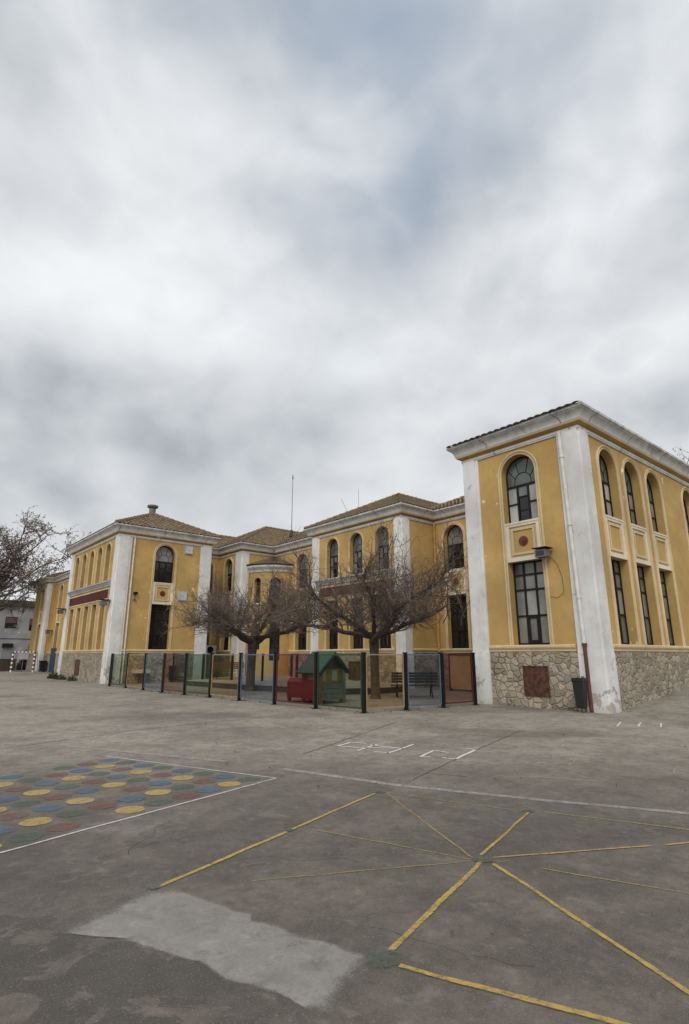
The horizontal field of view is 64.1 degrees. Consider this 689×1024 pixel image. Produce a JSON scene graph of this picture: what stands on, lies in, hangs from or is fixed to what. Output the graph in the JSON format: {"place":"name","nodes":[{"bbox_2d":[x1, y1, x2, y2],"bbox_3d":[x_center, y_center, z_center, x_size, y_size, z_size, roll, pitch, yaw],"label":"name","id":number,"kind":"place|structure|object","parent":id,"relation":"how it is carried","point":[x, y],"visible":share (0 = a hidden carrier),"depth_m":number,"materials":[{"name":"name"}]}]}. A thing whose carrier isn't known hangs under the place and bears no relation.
{"place":"outdoors","nodes":[
{"label":"outdoors","id":0,"kind":"place"},
{"bbox_2d":[186,676,402,694],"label":"raised pavement","id":1,"kind":"structure","parent":0,"point":[352,687],"depth_m":26.20,"materials":[{"name":"concrete"}]},
{"bbox_2d":[213,662,243,678],"bbox_3d":[-6.635,9.065,31.535,1.700,0.957,0.690,3,-15,-10],"label":"bench","id":2,"kind":"object","parent":1,"relation":"on","point":[226,663],"visible":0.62,"depth_m":31.79,"materials":[{"name":"brown wood"}]},
{"bbox_2d":[0,670,688,1023],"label":"ground","id":3,"kind":"structure","parent":0,"point":[155,885],"depth_m":4.31,"materials":[{"name":"concrete"}]},
{"bbox_2d":[0,659,16,670],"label":"wall","id":4,"kind":"structure","parent":3,"relation":"on","point":[5,664],"depth_m":55.82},
{"bbox_2d":[0,599,34,664],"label":"apartment building","id":5,"kind":"structure","parent":3,"relation":"on","point":[17,640],"depth_m":72.00,"materials":[{"name":"white paint"}]},
{"bbox_2d":[1,643,12,658],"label":"garage door","id":6,"kind":"structure","parent":5,"relation":"in","point":[6,647],"depth_m":70.91,"materials":[{"name":"white metal"}]},
{"bbox_2d":[4,617,17,627],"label":"window","id":7,"kind":"structure","parent":5,"relation":"in","point":[9,622],"depth_m":71.84,"materials":[{"name":"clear glass"}]},
{"bbox_2d":[29,619,32,629],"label":"window","id":8,"kind":"structure","parent":5,"relation":"in","point":[30,624],"depth_m":73.29,"materials":[{"name":"black glass"}]},
{"bbox_2d":[16,649,26,669],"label":"shrub","id":9,"kind":"object","parent":3,"relation":"on","point":[18,665],"visible":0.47,"depth_m":58.17,"materials":[{"name":"plant"}]},
{"bbox_2d":[18,652,28,670],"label":"board on pole","id":10,"kind":"object","parent":3,"relation":"on","point":[23,655],"visible":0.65,"depth_m":56.23,"materials":[{"name":"grey metal"}]},
{"bbox_2d":[10,651,37,671],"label":"goal","id":11,"kind":"object","parent":3,"relation":"on","point":[12,659],"visible":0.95,"depth_m":51.80,"materials":[{"name":"grey metal"}]},
{"bbox_2d":[38,661,46,671],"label":"waste bin","id":12,"kind":"object","parent":3,"relation":"on","point":[42,665],"visible":1,"depth_m":52.47,"materials":[{"name":"black plastic"}]},
{"bbox_2d":[0,505,90,633],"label":"plane tree","id":13,"kind":"object","parent":3,"relation":"on","point":[13,564],"visible":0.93,"depth_m":54.94,"materials":[{"name":"brown plant"}]},
{"bbox_2d":[47,672,57,678],"bbox_3d":[-19.828,11.086,37.496,0.767,0.612,1.284,12,-19,-39],"label":"weed clump","id":14,"kind":"object","parent":3,"relation":"on","point":[51,676],"visible":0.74,"depth_m":37.32,"materials":[{"name":"green plant"}]},
{"bbox_2d":[53,674,65,679],"bbox_3d":[-18.724,10.857,36.237,0.611,0.395,1.948,12,-19,-39],"label":"weed clump","id":15,"kind":"object","parent":3,"relation":"on","point":[59,677],"visible":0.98,"depth_m":36.02,"materials":[{"name":"green plant"}]},
{"bbox_2d":[67,675,75,680],"bbox_3d":[-16.966,10.307,34.255,0.552,0.460,0.915,12,-19,-39],"label":"weed clump","id":16,"kind":"object","parent":3,"relation":"on","point":[70,678],"visible":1,"depth_m":34.17,"materials":[{"name":"green plant"}]},
{"bbox_2d":[131,670,150,682],"bbox_3d":[-11.603,9.359,31.328,0.900,0.740,0.560,12,-19,-39],"label":"stone table","id":17,"kind":"object","parent":3,"relation":"on","point":[140,676],"visible":0.86,"depth_m":31.20,"materials":[{"name":"beige stone"}]},
{"bbox_2d":[169,665,175,681],"bbox_3d":[-10.285,9.595,32.695,0.330,0.970,0.385,12,-19,-39],"label":"litter bin","id":18,"kind":"object","parent":3,"relation":"on","point":[170,669],"visible":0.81,"depth_m":32.58,"materials":[{"name":"black plastic"}]},
{"bbox_2d":[171,653,264,681],"bbox_3d":[-7.271,8.716,30.583,7.229,1.650,0.465,-9,-17,32],"label":"fence","id":19,"kind":"object","parent":3,"relation":"on","point":[203,668],"visible":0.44,"depth_m":30.72,"materials":[{"name":"black metal"}]},
{"bbox_2d":[161,549,345,690],"bbox_3d":[-4.221,5.095,25.521,8.227,6.206,7.352,5,-15,-18],"label":"mulberry tree","id":20,"kind":"object","parent":3,"relation":"on","point":[219,618],"visible":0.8,"depth_m":24.46,"materials":[{"name":"brown plant"}]},
{"bbox_2d":[108,652,477,713],"bbox_3d":[-5.663,6.641,22.597,21.884,1.650,4.457,-11,-18,36],"label":"playground fence","id":21,"kind":"object","parent":3,"relation":"on","point":[363,676],"visible":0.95,"depth_m":17.38,"materials":[{"name":"black metal"}]},
{"bbox_2d":[448,653,471,690],"bbox_3d":[5.208,7.149,24.573,0.150,1.620,1.407,11,-18,-37],"label":"fence panel","id":22,"kind":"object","parent":21,"relation":"attached to","point":[460,672],"depth_m":24.60,"materials":[{"name":"red paint"}]},
{"bbox_2d":[290,653,297,676],"bbox_3d":[-3.102,9.553,33.872,0.149,1.643,1.194,6,-16,-23],"label":"red frame","id":23,"kind":"object","parent":3,"relation":"on","point":[291,666],"visible":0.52,"depth_m":34.18,"materials":[{"name":"paint"}]},
{"bbox_2d":[287,651,350,703],"bbox_3d":[-0.953,5.650,18.911,1.482,1.675,1.881,14,-20,-43],"label":"playhouse","id":24,"kind":"object","parent":3,"relation":"on","point":[333,670],"visible":0.88,"depth_m":18.48,"materials":[{"name":"green plastic"}]},
{"bbox_2d":[240,502,472,698],"bbox_3d":[0.647,3.373,20.969,9.348,7.246,9.331,-2,-15,9],"label":"mulberry tree","id":25,"kind":"object","parent":3,"relation":"on","point":[401,599],"visible":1,"depth_m":20.07,"materials":[{"name":"brown plant"}]},
{"bbox_2d":[25,401,688,713],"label":"school building","id":26,"kind":"structure","parent":3,"relation":"on","point":[596,501],"depth_m":19.91,"materials":[{"name":"paint"}]},
{"bbox_2d":[34,587,45,651],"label":"window","id":27,"kind":"structure","parent":26,"relation":"in","point":[43,587],"depth_m":55.32,"materials":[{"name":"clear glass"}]},
{"bbox_2d":[48,648,55,671],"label":"door","id":28,"kind":"structure","parent":26,"relation":"in","point":[52,656],"depth_m":51.72,"materials":[{"name":"blue paint"}]},
{"bbox_2d":[52,583,63,649],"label":"window","id":29,"kind":"structure","parent":26,"relation":"in","point":[62,583],"depth_m":52.81,"materials":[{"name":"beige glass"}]},
{"bbox_2d":[57,608,64,613],"bbox_3d":[-19.783,6.921,38.484,0.570,0.361,0.551,12,-19,-39],"label":"floodlight","id":30,"kind":"object","parent":26,"relation":"attached to","point":[59,611],"visible":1,"depth_m":38.31,"materials":[{"name":"grey metal"}]},
{"bbox_2d":[65,608,74,649],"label":"window","id":31,"kind":"structure","parent":26,"relation":"in","point":[73,609],"depth_m":37.40,"materials":[{"name":"beige glass"}]},
{"bbox_2d":[71,606,81,649],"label":"window","id":32,"kind":"structure","parent":26,"relation":"in","point":[79,606],"depth_m":36.14,"materials":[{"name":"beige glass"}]},
{"bbox_2d":[72,556,80,590],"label":"window","id":33,"kind":"structure","parent":26,"relation":"in","point":[78,556],"depth_m":38.36,"materials":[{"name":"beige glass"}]},
{"bbox_2d":[79,553,87,587],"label":"window","id":34,"kind":"structure","parent":26,"relation":"in","point":[85,553],"depth_m":37.18,"materials":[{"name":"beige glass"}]},
{"bbox_2d":[79,604,89,649],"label":"window","id":35,"kind":"structure","parent":26,"relation":"in","point":[88,605],"depth_m":34.98,"materials":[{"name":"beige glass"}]},
{"bbox_2d":[86,549,94,585],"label":"window","id":36,"kind":"structure","parent":26,"relation":"in","point":[93,549],"depth_m":35.96,"materials":[{"name":"beige glass"}]},
{"bbox_2d":[86,603,97,649],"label":"window","id":37,"kind":"structure","parent":26,"relation":"in","point":[96,604],"depth_m":33.73,"materials":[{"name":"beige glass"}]},
{"bbox_2d":[94,546,103,583],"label":"window","id":38,"kind":"structure","parent":26,"relation":"in","point":[100,546],"depth_m":34.77,"materials":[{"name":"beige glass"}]},
{"bbox_2d":[94,606,105,649],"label":"window","id":39,"kind":"structure","parent":26,"relation":"in","point":[99,606],"depth_m":32.53,"materials":[{"name":"beige glass"}]},
{"bbox_2d":[99,599,110,605],"bbox_3d":[-13.786,5.199,31.655,0.570,0.361,0.551,12,-19,-39],"label":"floodlight","id":40,"kind":"object","parent":26,"relation":"attached to","point":[103,602],"visible":1,"depth_m":31.49,"materials":[{"name":"grey metal"}]},
{"bbox_2d":[102,542,111,580],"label":"window","id":41,"kind":"structure","parent":26,"relation":"in","point":[110,543],"depth_m":33.58,"materials":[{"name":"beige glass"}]},
{"bbox_2d":[148,604,169,649],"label":"window","id":42,"kind":"structure","parent":26,"relation":"in","point":[159,613],"depth_m":33.28,"materials":[{"name":"black glass"}]},
{"bbox_2d":[145,543,177,649],"bbox_3d":[-11.161,5.087,33.607,1.550,6.435,0.360,12,-19,-39],"label":"window","id":43,"kind":"structure","parent":26,"relation":"in","point":[162,568],"depth_m":34.06,"materials":[{"name":"glass"}]},
{"bbox_2d":[177,591,186,601],"bbox_3d":[-10.077,5.253,34.256,0.640,0.640,0.135,12,-19,-39],"label":"electrical box","id":44,"kind":"object","parent":26,"relation":"attached to","point":[183,596],"visible":0.99,"depth_m":34.21,"materials":[{"name":"grey plastic"}]},
{"bbox_2d":[184,545,192,554],"bbox_3d":[-9.910,2.444,35.134,0.580,0.580,0.135,12,-19,-39],"label":"electrical box","id":45,"kind":"object","parent":26,"relation":"attached to","point":[188,550],"visible":1,"depth_m":35.07,"materials":[{"name":"grey plastic"}]},
{"bbox_2d":[206,645,216,653],"bbox_3d":[-9.332,9.591,38.185,0.800,0.660,0.352,12,-19,-39],"label":"air conditioner","id":46,"kind":"object","parent":26,"relation":"attached to","point":[210,649],"visible":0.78,"depth_m":38.07,"materials":[{"name":"grey plastic"}]},
{"bbox_2d":[209,560,214,644],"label":"window","id":47,"kind":"structure","parent":26,"relation":"in","point":[212,562],"depth_m":39.56,"materials":[{"name":"glass"}]},
{"bbox_2d":[219,557,233,649],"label":"window","id":48,"kind":"structure","parent":26,"relation":"in","point":[231,565],"depth_m":39.09,"materials":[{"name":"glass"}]},
{"bbox_2d":[224,611,228,649],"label":"window","id":49,"kind":"structure","parent":26,"relation":"in","point":[226,639],"depth_m":38.17,"materials":[{"name":"black glass"}]},
{"bbox_2d":[289,476,293,536],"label":"antenna mast","id":50,"kind":"object","parent":26,"relation":"on","point":[291,533],"visible":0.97,"depth_m":43.34,"materials":[{"name":"grey metal"}]},
{"bbox_2d":[293,552,308,649],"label":"window","id":51,"kind":"structure","parent":26,"relation":"in","point":[306,564],"depth_m":36.98,"materials":[{"name":"glass"}]},
{"bbox_2d":[298,609,306,649],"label":"window","id":52,"kind":"structure","parent":26,"relation":"in","point":[302,641],"depth_m":36.06,"materials":[{"name":"black glass"}]},
{"bbox_2d":[325,599,338,648],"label":"window","id":53,"kind":"structure","parent":26,"relation":"in","point":[334,638],"depth_m":31.16,"materials":[{"name":"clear glass"}]},
{"bbox_2d":[325,537,339,577],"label":"window","id":54,"kind":"structure","parent":26,"relation":"in","point":[335,544],"depth_m":32.28,"materials":[{"name":"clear glass"}]},
{"bbox_2d":[348,531,363,573],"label":"window","id":55,"kind":"structure","parent":26,"relation":"in","point":[359,538],"depth_m":30.79,"materials":[{"name":"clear glass"}]},
{"bbox_2d":[348,596,364,648],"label":"window","id":56,"kind":"structure","parent":26,"relation":"in","point":[359,642],"depth_m":29.63,"materials":[{"name":"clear glass"}]},
{"bbox_2d":[373,525,390,569],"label":"window","id":57,"kind":"structure","parent":26,"relation":"in","point":[382,536],"depth_m":29.25,"materials":[{"name":"glass"}]},
{"bbox_2d":[376,592,392,648],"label":"window","id":58,"kind":"structure","parent":26,"relation":"in","point":[386,642],"depth_m":27.97,"materials":[{"name":"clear glass"}]},
{"bbox_2d":[441,522,471,648],"bbox_3d":[5.763,3.660,28.112,0.360,6.435,1.550,12,-19,-39],"label":"window","id":59,"kind":"structure","parent":26,"relation":"in","point":[456,533],"depth_m":28.50,"materials":[{"name":"glass"}]},
{"bbox_2d":[450,594,468,648],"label":"window","id":60,"kind":"structure","parent":26,"relation":"in","point":[460,639],"depth_m":27.80,"materials":[{"name":"black glass"}]},
{"bbox_2d":[497,450,554,644],"bbox_3d":[5.947,1.053,18.081,0.360,6.435,1.550,12,-19,-39],"label":"window","id":61,"kind":"structure","parent":26,"relation":"in","point":[522,475],"depth_m":18.51,"materials":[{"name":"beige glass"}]},
{"bbox_2d":[513,560,549,644],"bbox_3d":[6.059,2.899,17.700,0.065,2.650,1.250,12,-19,-39],"label":"window","id":62,"kind":"structure","parent":26,"relation":"in","point":[529,586],"depth_m":17.76,"materials":[{"name":"black glass"}]},
{"bbox_2d":[532,546,563,597],"bbox_3d":[6.247,1.847,16.919,0.492,1.566,0.672,12,-19,-39],"label":"floodlight","id":63,"kind":"object","parent":26,"relation":"attached to","point":[542,552],"visible":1,"depth_m":17.00,"materials":[{"name":"grey metal"}]},
{"bbox_2d":[596,445,641,644],"bbox_3d":[8.576,0.934,17.623,1.550,6.435,0.360,12,-19,-39],"label":"window","id":64,"kind":"structure","parent":26,"relation":"in","point":[602,472],"depth_m":17.75,"materials":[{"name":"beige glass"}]},
{"bbox_2d":[611,559,629,643],"bbox_3d":[8.480,2.784,17.258,1.250,2.650,0.065,12,-19,-39],"label":"window","id":65,"kind":"structure","parent":26,"relation":"in","point":[621,611],"depth_m":17.49,"materials":[{"name":"black glass"}]},
{"bbox_2d":[621,458,664,644],"bbox_3d":[9.977,1.234,18.778,1.550,6.435,0.360,12,-19,-39],"label":"window","id":66,"kind":"structure","parent":26,"relation":"in","point":[627,485],"depth_m":18.85,"materials":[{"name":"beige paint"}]},
{"bbox_2d":[637,565,653,644],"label":"window","id":67,"kind":"structure","parent":26,"relation":"in","point":[646,615],"depth_m":18.67,"materials":[{"name":"black glass"}]},
{"bbox_2d":[644,469,685,645],"bbox_3d":[11.378,1.534,19.932,1.550,6.435,0.360,12,-19,-39],"label":"window","id":68,"kind":"structure","parent":26,"relation":"in","point":[648,491],"depth_m":19.95,"materials":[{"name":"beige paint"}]},
{"bbox_2d":[659,571,674,645],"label":"window","id":69,"kind":"structure","parent":26,"relation":"in","point":[662,577],"depth_m":19.86,"materials":[{"name":"black glass"}]},
{"bbox_2d":[680,487,688,548],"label":"window","id":70,"kind":"structure","parent":26,"relation":"in","point":[684,509],"depth_m":22.32,"materials":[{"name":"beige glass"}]},
{"bbox_2d":[391,672,437,697],"bbox_3d":[2.658,6.598,21.086,1.750,0.957,0.690,0,-15,1],"label":"bench","id":71,"kind":"object","parent":3,"relation":"on","point":[397,680],"visible":0.98,"depth_m":20.90,"materials":[{"name":"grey wood"}]},
{"bbox_2d":[563,706,577,710],"bbox_3d":[6.521,5.665,15.867,0.146,0.143,0.446,12,-19,-39],"label":"weed clump","id":72,"kind":"object","parent":3,"relation":"on","point":[570,709],"visible":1,"depth_m":15.90,"materials":[{"name":"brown plant"}]},
{"bbox_2d":[571,676,587,711],"bbox_3d":[6.631,5.103,15.405,0.385,0.970,0.330,12,-19,-39],"label":"litter bin","id":73,"kind":"object","parent":3,"relation":"on","point":[580,689],"visible":1,"depth_m":15.30,"materials":[{"name":"black plastic"}]},
{"bbox_2d":[0,0,688,649],"label":"sky","id":74,"kind":"structure","parent":0,"point":[248,247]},
{"bbox_2d":[15,684,686,973],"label":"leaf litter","id":75,"kind":"object","parent":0,"point":[451,931],"visible":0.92,"depth_m":15.29,"materials":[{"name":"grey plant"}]}
]}

